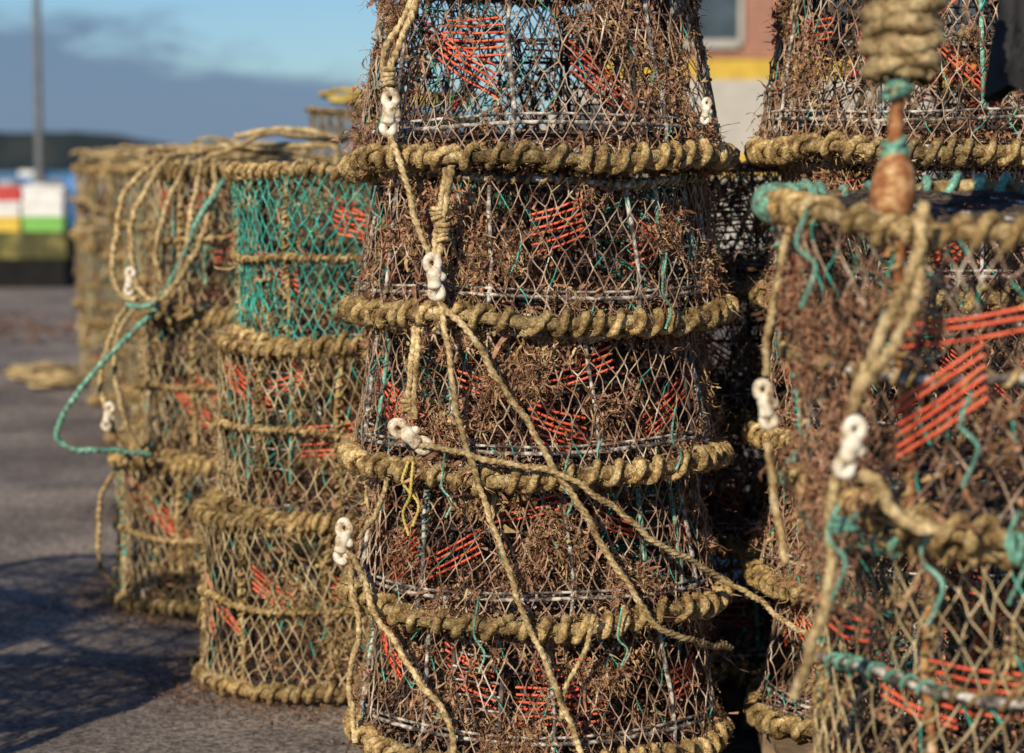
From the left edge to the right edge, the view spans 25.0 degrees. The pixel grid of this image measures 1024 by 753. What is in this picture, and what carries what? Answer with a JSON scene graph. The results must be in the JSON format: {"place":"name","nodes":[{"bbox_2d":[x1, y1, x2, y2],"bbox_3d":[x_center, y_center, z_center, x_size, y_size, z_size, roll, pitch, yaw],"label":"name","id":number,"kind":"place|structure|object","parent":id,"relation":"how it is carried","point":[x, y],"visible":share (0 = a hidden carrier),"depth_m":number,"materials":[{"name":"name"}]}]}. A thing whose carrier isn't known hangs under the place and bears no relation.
{"place":"outdoors","nodes":[
{"label":"outdoors","id":0,"kind":"place"},
{"bbox_2d":[0,230,76,287],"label":"quay wall","id":1,"kind":"structure","parent":0,"point":[37,259],"depth_m":23.99,"materials":[{"name":"concrete"}]},
{"bbox_2d":[0,216,22,230],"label":"fish crate","id":2,"kind":"object","parent":1,"relation":"on","point":[10,223],"visible":0.81,"depth_m":24.07,"materials":[{"name":"yellow plastic"}]},
{"bbox_2d":[0,201,21,215],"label":"fish crate","id":3,"kind":"object","parent":2,"relation":"on","point":[10,208],"visible":0.81,"depth_m":24.05,"materials":[{"name":"white plastic"}]},
{"bbox_2d":[0,186,22,200],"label":"fish crate","id":4,"kind":"object","parent":3,"relation":"on","point":[10,193],"visible":0.89,"depth_m":24.04,"materials":[{"name":"red plastic"}]},
{"bbox_2d":[21,216,69,230],"bbox_3d":[-4.891,-1.605,24.246,0.450,0.155,0.395,0,5,0],"label":"fish crate","id":5,"kind":"object","parent":1,"relation":"on","point":[45,223],"visible":0.98,"depth_m":24.07,"materials":[{"name":"green plastic"}]},
{"bbox_2d":[20,201,68,215],"bbox_3d":[-4.896,-1.762,24.232,0.450,0.155,0.395,0,5,0],"label":"fish crate","id":6,"kind":"object","parent":5,"relation":"on","point":[45,208],"visible":0.97,"depth_m":24.05,"materials":[{"name":"white plastic"}]},
{"bbox_2d":[21,186,69,200],"bbox_3d":[-4.884,-1.920,24.218,0.450,0.155,0.395,0,5,0],"label":"fish crate","id":7,"kind":"object","parent":6,"relation":"on","point":[45,193],"visible":0.99,"depth_m":24.04,"materials":[{"name":"white plastic"}]},
{"bbox_2d":[0,131,343,171],"bbox_3d":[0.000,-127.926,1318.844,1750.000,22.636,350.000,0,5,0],"label":"hill","id":8,"kind":"structure","parent":0,"point":[17,152],"depth_m":1194.68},
{"bbox_2d":[0,172,360,206],"bbox_3d":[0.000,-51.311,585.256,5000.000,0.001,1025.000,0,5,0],"label":"water","id":9,"kind":"structure","parent":0,"point":[9,174],"depth_m":653.14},
{"bbox_2d":[0,171,84,185],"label":"moored boat","id":10,"kind":"object","parent":9,"relation":"on","point":[25,177],"visible":0.08,"depth_m":87.07,"materials":[{"name":"white plastic"}]},
{"bbox_2d":[0,0,956,155],"label":"sky","id":11,"kind":"structure","parent":0,"point":[161,71],"materials":[{"name":"blue"}]},
{"bbox_2d":[0,207,1011,752],"bbox_3d":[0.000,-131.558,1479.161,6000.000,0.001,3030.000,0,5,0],"label":"ground","id":12,"kind":"structure","parent":0,"point":[46,705],"depth_m":6.24,"materials":[{"name":"asphalt"}]},
{"bbox_2d":[33,0,45,183],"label":"street lamp","id":13,"kind":"object","parent":12,"relation":"on","point":[39,174],"visible":0.57,"depth_m":39.69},
{"bbox_2d":[3,362,79,379],"bbox_3d":[-2.736,-0.038,13.468,0.426,0.100,0.451,0,5,0],"label":"rope coil","id":14,"kind":"object","parent":12,"relation":"on","point":[14,370],"visible":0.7,"depth_m":13.31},
{"bbox_2d":[23,369,91,387],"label":"rope coil","id":15,"kind":"object","parent":12,"relation":"on","point":[47,379],"visible":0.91,"depth_m":12.82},
{"bbox_2d":[75,308,204,377],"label":"lobster pot","id":16,"kind":"object","parent":12,"relation":"on","point":[83,359],"visible":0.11,"depth_m":13.57,"materials":[{"name":"fabric"}]},
{"bbox_2d":[71,238,142,311],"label":"lobster pot","id":17,"kind":"object","parent":16,"relation":"on","point":[77,303],"visible":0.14,"depth_m":13.52,"materials":[{"name":"fabric"}]},
{"bbox_2d":[69,164,189,240],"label":"lobster pot","id":18,"kind":"object","parent":17,"relation":"on","point":[78,170],"visible":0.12,"depth_m":13.47,"materials":[{"name":"fabric"}]},
{"bbox_2d":[70,147,172,232],"bbox_3d":[-2.220,-0.928,13.564,0.752,0.838,0.694,0,5,0],"label":"rope coil","id":19,"kind":"object","parent":18,"relation":"on","point":[82,160],"visible":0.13,"depth_m":13.47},
{"bbox_2d":[86,325,216,407],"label":"lobster pot","id":20,"kind":"object","parent":12,"relation":"on","point":[93,399],"visible":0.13,"depth_m":11.95,"materials":[{"name":"fabric"}]},
{"bbox_2d":[79,244,152,328],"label":"lobster pot","id":21,"kind":"object","parent":20,"relation":"on","point":[103,320],"visible":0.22,"depth_m":11.95,"materials":[{"name":"fabric"}]},
{"bbox_2d":[78,165,225,251],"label":"lobster pot","id":22,"kind":"object","parent":21,"relation":"on","point":[96,209],"visible":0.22,"depth_m":11.89,"materials":[{"name":"fabric"}]},
{"bbox_2d":[82,148,183,206],"bbox_3d":[-1.860,-0.849,11.937,0.663,0.720,0.699,-4,7,-40],"label":"rope coil","id":23,"kind":"object","parent":22,"relation":"on","point":[105,155],"visible":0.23,"depth_m":11.77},
{"bbox_2d":[74,212,191,346],"bbox_3d":[-1.895,-0.498,11.897,0.696,0.695,0.692,0,5,0],"label":"rope coil","id":24,"kind":"object","parent":22,"relation":"hanging from","point":[82,224],"visible":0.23,"depth_m":11.77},
{"bbox_2d":[103,351,264,445],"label":"lobster pot","id":25,"kind":"object","parent":12,"relation":"on","point":[111,395],"visible":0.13,"depth_m":10.31,"materials":[{"name":"fabric"}]},
{"bbox_2d":[109,261,235,355],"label":"lobster pot","id":26,"kind":"object","parent":25,"relation":"on","point":[116,303],"visible":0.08,"depth_m":10.25,"materials":[{"name":"fabric"}]},
{"bbox_2d":[101,163,267,265],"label":"lobster pot","id":27,"kind":"object","parent":26,"relation":"on","point":[110,173],"visible":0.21,"depth_m":10.21,"materials":[{"name":"fabric"}]},
{"bbox_2d":[116,142,266,267],"bbox_3d":[-1.425,-0.767,10.271,0.681,0.584,0.651,0,5,0],"label":"rope coil","id":28,"kind":"object","parent":27,"relation":"in","point":[137,151],"visible":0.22,"depth_m":10.13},
{"bbox_2d":[126,384,308,516],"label":"lobster pot","id":29,"kind":"object","parent":12,"relation":"on","point":[135,402],"visible":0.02,"depth_m":8.15,"materials":[{"name":"fabric"}]},
{"bbox_2d":[119,282,309,407],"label":"lobster pot","id":30,"kind":"object","parent":29,"relation":"on","point":[128,390],"visible":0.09,"depth_m":8.16,"materials":[{"name":"fabric"}]},
{"bbox_2d":[116,160,325,287],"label":"lobster pot","id":31,"kind":"object","parent":30,"relation":"on","point":[128,171],"visible":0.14,"depth_m":8.09,"materials":[{"name":"fabric"}]},
{"bbox_2d":[135,136,310,261],"bbox_3d":[-1.027,-0.633,8.178,0.601,0.444,0.633,-1,5,-13],"label":"rope coil","id":32,"kind":"object","parent":31,"relation":"on","point":[169,148],"visible":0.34,"depth_m":8.02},
{"bbox_2d":[101,445,363,617],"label":"lobster pot","id":33,"kind":"object","parent":12,"relation":"on","point":[172,571],"visible":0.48,"depth_m":6.38,"materials":[{"name":"fabric"}]},
{"bbox_2d":[95,458,128,590],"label":"rope","id":34,"kind":"object","parent":33,"relation":"attached to","point":[98,533],"visible":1,"depth_m":6.24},
{"bbox_2d":[117,307,373,471],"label":"lobster pot","id":35,"kind":"object","parent":33,"relation":"on","point":[169,443],"visible":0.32,"depth_m":6.36,"materials":[{"name":"fabric"}]},
{"bbox_2d":[97,303,132,463],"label":"rope","id":36,"kind":"object","parent":35,"relation":"attached to","point":[100,375],"visible":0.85,"depth_m":6.21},
{"bbox_2d":[111,303,142,450],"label":"rope","id":37,"kind":"object","parent":35,"relation":"attached to","point":[118,393],"visible":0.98,"depth_m":6.19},
{"bbox_2d":[138,160,374,321],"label":"lobster pot","id":38,"kind":"object","parent":35,"relation":"on","point":[215,301],"visible":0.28,"depth_m":6.33,"materials":[{"name":"fabric"}]},
{"bbox_2d":[108,152,162,302],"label":"rope","id":39,"kind":"object","parent":38,"relation":"attached to","point":[120,206],"visible":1,"depth_m":6.21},
{"bbox_2d":[127,153,218,302],"bbox_3d":[-0.901,-0.400,6.187,0.247,0.400,0.184,2,6,23],"label":"rope","id":40,"kind":"object","parent":38,"relation":"attached to","point":[137,204],"visible":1,"depth_m":6.16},
{"bbox_2d":[125,177,225,309],"bbox_3d":[-0.859,-0.377,6.165,0.333,0.399,0.141,-2,6,-24],"label":"rope","id":41,"kind":"object","parent":38,"relation":"attached to","point":[199,217],"visible":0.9,"depth_m":6.12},
{"bbox_2d":[53,304,161,456],"bbox_3d":[-1.076,0.019,6.158,0.306,0.422,0.053,-3,6,-27],"label":"rope","id":42,"kind":"object","parent":41,"relation":"hanging from","point":[99,366],"visible":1,"depth_m":6.14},
{"bbox_2d":[150,155,202,297],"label":"rope","id":43,"kind":"object","parent":38,"relation":"attached to","point":[169,196],"visible":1,"depth_m":6.12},
{"bbox_2d":[170,126,348,178],"bbox_3d":[-0.728,-0.636,6.566,0.514,0.158,0.497,0,5,0],"label":"rope coil","id":44,"kind":"object","parent":38,"relation":"on","point":[307,133],"visible":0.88,"depth_m":6.48,"materials":[{"name":"fabric"}]},
{"bbox_2d":[189,495,502,707],"bbox_3d":[-0.404,0.522,5.637,0.782,0.491,0.821,-2,5,-26],"label":"lobster pot","id":45,"kind":"object","parent":12,"relation":"on","point":[228,679],"visible":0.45,"depth_m":5.36,"materials":[{"name":"fabric"}]},
{"bbox_2d":[196,325,521,538],"bbox_3d":[-0.345,0.117,5.585,0.832,0.491,0.812,0,5,-3],"label":"lobster pot","id":46,"kind":"object","parent":45,"relation":"on","point":[334,487],"visible":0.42,"depth_m":5.34,"materials":[{"name":"fabric"}]},
{"bbox_2d":[214,158,531,356],"bbox_3d":[-0.324,-0.292,5.544,0.782,0.473,0.778,-1,5,-8],"label":"lobster pot","id":47,"kind":"object","parent":46,"relation":"on","point":[243,179],"visible":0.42,"depth_m":5.29,"materials":[{"name":"fabric"}]},
{"bbox_2d":[0,308,756,752],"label":"dried seaweed litter","id":48,"kind":"object","parent":12,"relation":"on","point":[92,590],"visible":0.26,"depth_m":6.19,"materials":[{"name":"plant"}]},
{"bbox_2d":[361,697,700,752],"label":"wooden pallet","id":49,"kind":"object","parent":12,"relation":"on","point":[471,749],"visible":0.07,"depth_m":4.63,"materials":[{"name":"brown wood"}]},
{"bbox_2d":[340,562,747,752],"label":"lobster pot","id":50,"kind":"object","parent":49,"relation":"on","point":[671,687],"visible":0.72,"depth_m":4.33,"materials":[{"name":"fabric"}]},
{"bbox_2d":[346,550,456,752],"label":"rope","id":51,"kind":"object","parent":50,"relation":"attached to","point":[425,690],"visible":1,"depth_m":4.25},
{"bbox_2d":[329,437,740,679],"bbox_3d":[0.059,0.327,4.535,0.829,0.449,0.825,-1,5,-14],"label":"lobster pot","id":52,"kind":"object","parent":50,"relation":"on","point":[425,557],"visible":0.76,"depth_m":4.30,"materials":[{"name":"fabric"}]},
{"bbox_2d":[333,517,353,565],"bbox_3d":[-0.323,0.317,4.438,0.042,0.095,0.031,8,7,17],"label":"plastic rope clip","id":53,"kind":"object","parent":52,"relation":"attached to","point":[344,541],"visible":0.98,"depth_m":4.43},
{"bbox_2d":[343,556,362,746],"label":"rope","id":54,"kind":"object","parent":52,"relation":"attached to","point":[355,647],"visible":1,"depth_m":4.39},
{"bbox_2d":[331,291,746,509],"bbox_3d":[0.042,0.039,4.499,0.787,0.457,0.824,2,6,24],"label":"lobster pot","id":55,"kind":"object","parent":52,"relation":"on","point":[610,431],"visible":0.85,"depth_m":4.25,"materials":[{"name":"fabric"}]},
{"bbox_2d":[358,477,389,539],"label":"rope","id":56,"kind":"object","parent":55,"relation":"attached to","point":[370,522],"visible":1,"depth_m":4.29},
{"bbox_2d":[387,418,432,455],"bbox_3d":[-0.184,0.107,4.196,0.095,0.042,0.031,35,4,-3],"label":"plastic rope clip","id":57,"kind":"object","parent":55,"relation":"attached to","point":[409,435],"visible":1,"depth_m":4.19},
{"bbox_2d":[404,324,417,419],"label":"rope","id":58,"kind":"object","parent":55,"relation":"hanging from","point":[410,365],"visible":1,"depth_m":4.19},
{"bbox_2d":[409,327,422,421],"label":"rope","id":59,"kind":"object","parent":55,"relation":"attached to","point":[415,382],"visible":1,"depth_m":4.18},
{"bbox_2d":[436,300,584,752],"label":"rope","id":60,"kind":"object","parent":55,"relation":"attached to","point":[511,575],"visible":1,"depth_m":4.15,"materials":[{"name":"fabric"}]},
{"bbox_2d":[337,167,754,347],"bbox_3d":[0.043,-0.263,4.501,0.787,0.438,0.785,4,7,39],"label":"lobster pot","id":61,"kind":"object","parent":55,"relation":"on","point":[631,301],"visible":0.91,"depth_m":4.26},
{"bbox_2d":[422,252,446,301],"bbox_3d":[-0.137,-0.179,4.143,0.040,0.091,0.030,-9,5,1],"label":"plastic rope clip","id":62,"kind":"object","parent":61,"relation":"attached to","point":[435,275],"visible":1,"depth_m":4.14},
{"bbox_2d":[431,167,447,253],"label":"rope","id":63,"kind":"object","parent":61,"relation":"attached to","point":[444,171],"visible":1,"depth_m":4.13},
{"bbox_2d":[437,165,454,259],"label":"rope","id":64,"kind":"object","parent":61,"relation":"in","point":[447,189],"visible":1,"depth_m":4.12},
{"bbox_2d":[325,0,743,195],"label":"lobster pot","id":65,"kind":"object","parent":61,"relation":"on","point":[597,151],"visible":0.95,"depth_m":4.23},
{"bbox_2d":[379,87,401,136],"bbox_3d":[-0.220,-0.478,4.181,0.040,0.091,0.030,5,5,0],"label":"plastic rope clip","id":66,"kind":"object","parent":65,"relation":"attached to","point":[391,111],"visible":1,"depth_m":4.17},
{"bbox_2d":[381,136,431,253],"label":"rope","id":67,"kind":"object","parent":65,"relation":"in","point":[408,190],"visible":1,"depth_m":4.16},
{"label":"lobster pot","id":68,"kind":"object","parent":65,"relation":"on","visible":0},
{"bbox_2d":[378,0,412,99],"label":"rope","id":69,"kind":"object","parent":68,"relation":"in","point":[392,35],"visible":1,"depth_m":4.18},
{"bbox_2d":[377,0,421,97],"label":"rope","id":70,"kind":"object","parent":68,"relation":"in","point":[404,31],"visible":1,"depth_m":4.17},
{"bbox_2d":[435,292,733,651],"bbox_3d":[0.169,0.195,4.230,0.626,0.706,0.173,-2,6,-23],"label":"rope","id":71,"kind":"object","parent":61,"relation":"attached to","point":[547,456],"visible":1,"depth_m":4.14,"materials":[{"name":"fabric"}]},
{"bbox_2d":[417,440,944,699],"bbox_3d":[0.356,0.316,4.133,1.014,0.401,0.370,3,6,27],"label":"rope","id":72,"kind":"object","parent":55,"relation":"attached to","point":[644,534],"visible":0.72,"depth_m":4.16,"materials":[{"name":"fabric"}]},
{"bbox_2d":[558,614,597,719],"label":"rope","id":73,"kind":"object","parent":50,"relation":"attached to","point":[576,667],"visible":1,"depth_m":4.17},
{"bbox_2d":[510,623,792,716],"bbox_3d":[0.440,0.685,5.503,0.892,0.104,0.650,0,5,0],"label":"wooden pallet","id":74,"kind":"object","parent":12,"relation":"on","point":[729,688],"visible":0.01,"depth_m":5.18,"materials":[{"name":"brown wood"}]},
{"bbox_2d":[531,512,854,687],"bbox_3d":[0.422,0.493,5.331,0.812,0.363,0.810,5,8,45],"label":"lobster pot","id":75,"kind":"object","parent":74,"relation":"on","point":[737,630],"visible":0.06,"depth_m":5.04,"materials":[{"name":"fabric"}]},
{"bbox_2d":[523,411,799,560],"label":"lobster pot","id":76,"kind":"object","parent":75,"relation":"on","point":[722,498],"visible":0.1,"depth_m":4.99,"materials":[{"name":"fabric"}]},
{"bbox_2d":[541,297,875,432],"bbox_3d":[0.464,-0.053,5.279,0.814,0.379,0.826,4,6,40],"label":"lobster pot","id":77,"kind":"object","parent":76,"relation":"on","point":[749,356],"visible":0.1,"depth_m":4.98,"materials":[{"name":"fabric"}]},
{"bbox_2d":[534,160,849,299],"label":"lobster pot","id":78,"kind":"object","parent":77,"relation":"on","point":[741,267],"visible":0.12,"depth_m":4.95,"materials":[{"name":"fabric"}]},
{"bbox_2d":[740,679,1014,752],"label":"wooden pallet","id":79,"kind":"object","parent":12,"relation":"on","point":[768,743],"visible":0.1,"depth_m":4.64,"materials":[{"name":"brown wood"}]},
{"bbox_2d":[743,554,1023,752],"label":"lobster pot","id":80,"kind":"object","parent":79,"relation":"on","point":[765,689],"visible":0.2,"depth_m":4.60,"materials":[{"name":"fabric"}]},
{"bbox_2d":[741,450,1023,616],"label":"lobster pot","id":81,"kind":"object","parent":80,"relation":"on","point":[762,560],"visible":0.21,"depth_m":4.55,"materials":[{"name":"fabric"}]},
{"bbox_2d":[740,305,1023,471],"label":"lobster pot","id":82,"kind":"object","parent":81,"relation":"on","point":[755,434],"visible":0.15,"depth_m":4.51,"materials":[{"name":"fabric"}]},
{"bbox_2d":[736,152,1023,327],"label":"lobster pot","id":83,"kind":"object","parent":82,"relation":"on","point":[830,171],"visible":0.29,"depth_m":4.40,"materials":[{"name":"fabric"}]},
{"bbox_2d":[742,0,1023,176],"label":"lobster pot","id":84,"kind":"object","parent":83,"relation":"on","point":[982,140],"visible":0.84,"depth_m":4.39,"materials":[{"name":"fabric"}]},
{"bbox_2d":[864,729,1023,752],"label":"lobster pot","id":85,"kind":"object","parent":12,"relation":"on","point":[978,744],"visible":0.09,"depth_m":3.57,"materials":[{"name":"fabric"}]},
{"bbox_2d":[786,472,1023,752],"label":"lobster pot","id":86,"kind":"object","parent":85,"relation":"on","point":[875,731],"visible":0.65,"depth_m":3.14,"materials":[{"name":"fabric"}]},
{"bbox_2d":[749,170,1023,575],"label":"lobster pot","id":87,"kind":"object","parent":86,"relation":"on","point":[957,215],"visible":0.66,"depth_m":2.99,"materials":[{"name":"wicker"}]},
{"bbox_2d":[752,378,778,430],"bbox_3d":[0.346,0.038,3.134,0.032,0.074,0.024,-11,5,1],"label":"plastic rope clip","id":88,"kind":"object","parent":87,"relation":"attached to","point":[767,402],"visible":1,"depth_m":3.13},
{"bbox_2d":[764,442,789,576],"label":"rope","id":89,"kind":"object","parent":87,"relation":"attached to","point":[774,502],"visible":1,"depth_m":3.12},
{"bbox_2d":[759,219,795,375],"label":"rope","id":90,"kind":"object","parent":87,"relation":"attached to","point":[773,303],"visible":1,"depth_m":3.10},
{"bbox_2d":[794,210,817,308],"bbox_3d":[0.362,-0.143,2.816,0.018,0.121,0.045,-3,6,-28],"label":"twine","id":91,"kind":"object","parent":87,"relation":"attached to","point":[807,256],"visible":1,"depth_m":2.82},
{"bbox_2d":[789,466,844,699],"bbox_3d":[0.384,0.260,2.907,0.066,0.312,0.083,0,5,0],"label":"rope","id":92,"kind":"object","parent":87,"relation":"attached to","point":[813,636],"visible":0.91,"depth_m":2.90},
{"bbox_2d":[825,504,847,600],"bbox_3d":[0.401,0.218,2.837,0.027,0.124,0.027,2,6,23],"label":"twine","id":93,"kind":"object","parent":87,"relation":"attached to","point":[838,551],"visible":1,"depth_m":2.83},
{"bbox_2d":[829,511,860,534],"bbox_3d":[0.415,0.183,2.878,0.040,0.031,0.039,0,5,0],"label":"rope knot","id":94,"kind":"object","parent":87,"relation":"attached to","point":[840,524],"visible":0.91,"depth_m":2.86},
{"bbox_2d":[831,414,867,479],"bbox_3d":[0.414,0.087,2.817,0.036,0.082,0.027,14,5,-1],"label":"plastic rope clip","id":95,"kind":"object","parent":87,"relation":"attached to","point":[852,447],"visible":1,"depth_m":2.81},
{"bbox_2d":[752,224,948,658],"bbox_3d":[0.422,0.083,3.039,0.190,0.580,0.399,-2,6,-22],"label":"seaweed clump","id":96,"kind":"object","parent":87,"relation":"attached to","point":[802,320],"visible":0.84,"depth_m":3.04,"materials":[{"name":"plant"}]},
{"bbox_2d":[843,193,930,415],"bbox_3d":[0.455,-0.083,2.803,0.113,0.280,0.042,3,6,29],"label":"rope","id":97,"kind":"object","parent":87,"relation":"attached to","point":[890,313],"visible":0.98,"depth_m":2.80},
{"bbox_2d":[859,216,927,391],"bbox_3d":[0.460,-0.088,2.800,0.086,0.225,0.039,1,5,14],"label":"rope","id":98,"kind":"object","parent":87,"relation":"in","point":[894,345],"visible":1,"depth_m":2.79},
{"bbox_2d":[856,466,951,543],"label":"rope","id":99,"kind":"object","parent":87,"relation":"attached to","point":[888,506],"visible":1,"depth_m":2.81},
{"bbox_2d":[825,0,983,256],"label":"dan buoy pole","id":100,"kind":"object","parent":87,"relation":"on","point":[900,42],"visible":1,"depth_m":2.88,"materials":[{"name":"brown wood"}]},
{"bbox_2d":[918,535,945,625],"bbox_3d":[0.522,0.247,2.851,0.017,0.123,0.046,-3,6,-33],"label":"twine","id":101,"kind":"object","parent":87,"relation":"attached to","point":[929,568],"visible":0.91,"depth_m":2.85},
{"bbox_2d":[958,391,980,486],"bbox_3d":[0.560,0.078,2.823,0.026,0.121,0.028,2,6,24],"label":"twine","id":102,"kind":"object","parent":87,"relation":"attached to","point":[966,433],"visible":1,"depth_m":2.81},
{"bbox_2d":[983,0,1023,102],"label":"rolled flag","id":103,"kind":"object","parent":87,"relation":"on","point":[1004,78],"visible":0.99,"depth_m":3.21,"materials":[{"name":"black fabric"}]},
{"bbox_2d":[1003,530,1023,568],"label":"rope knot","id":104,"kind":"object","parent":87,"relation":"attached to","point":[1016,544],"visible":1,"depth_m":2.81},
{"bbox_2d":[503,80,931,255],"bbox_3d":[1.802,-2.081,24.857,5.093,2.140,1.914,0,5,0],"label":"parked van","id":105,"kind":"object","parent":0,"point":[736,101],"depth_m":23.85,"materials":[{"name":"white metal"}]},
{"bbox_2d":[588,0,1022,257],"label":"walls","id":106,"kind":"structure","parent":0,"point":[757,36],"depth_m":31.71,"materials":[{"name":"paint"}]},
{"bbox_2d":[604,59,987,89],"bbox_3d":[7.150,-4.145,31.687,11.800,0.410,0.131,0,5,0],"label":"sign board","id":107,"kind":"object","parent":106,"relation":"attached to","point":[739,69],"visible":0.03,"depth_m":31.63,"materials":[{"name":"paint"}]},
{"bbox_2d":[667,0,988,178],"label":"window frames","id":108,"kind":"structure","parent":106,"relation":"attached to","point":[722,44],"depth_m":31.62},
{"bbox_2d":[673,0,1020,179],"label":"windows","id":109,"kind":"structure","parent":106,"relation":"attached to","point":[720,20],"depth_m":31.66,"materials":[{"name":"grey glass"}]},
{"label":"lobster pot","id":110,"kind":"object","parent":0,"visible":0},
{"bbox_2d":[269,180,370,273],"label":"lobster pot","id":111,"kind":"object","parent":110,"relation":"on","point":[298,231],"depth_m":9.10,"materials":[{"name":"fabric"}]},
{"bbox_2d":[305,106,490,162],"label":"lobster pot","id":112,"kind":"object","parent":111,"relation":"on","point":[313,112],"visible":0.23,"depth_m":8.94,"materials":[{"name":"fabric"}]},
{"bbox_2d":[318,87,481,110],"bbox_3d":[-0.438,-1.090,9.118,0.601,0.093,0.542,3,6,30],"label":"rope coil","id":113,"kind":"object","parent":112,"relation":"on","point":[337,99],"visible":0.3,"depth_m":8.98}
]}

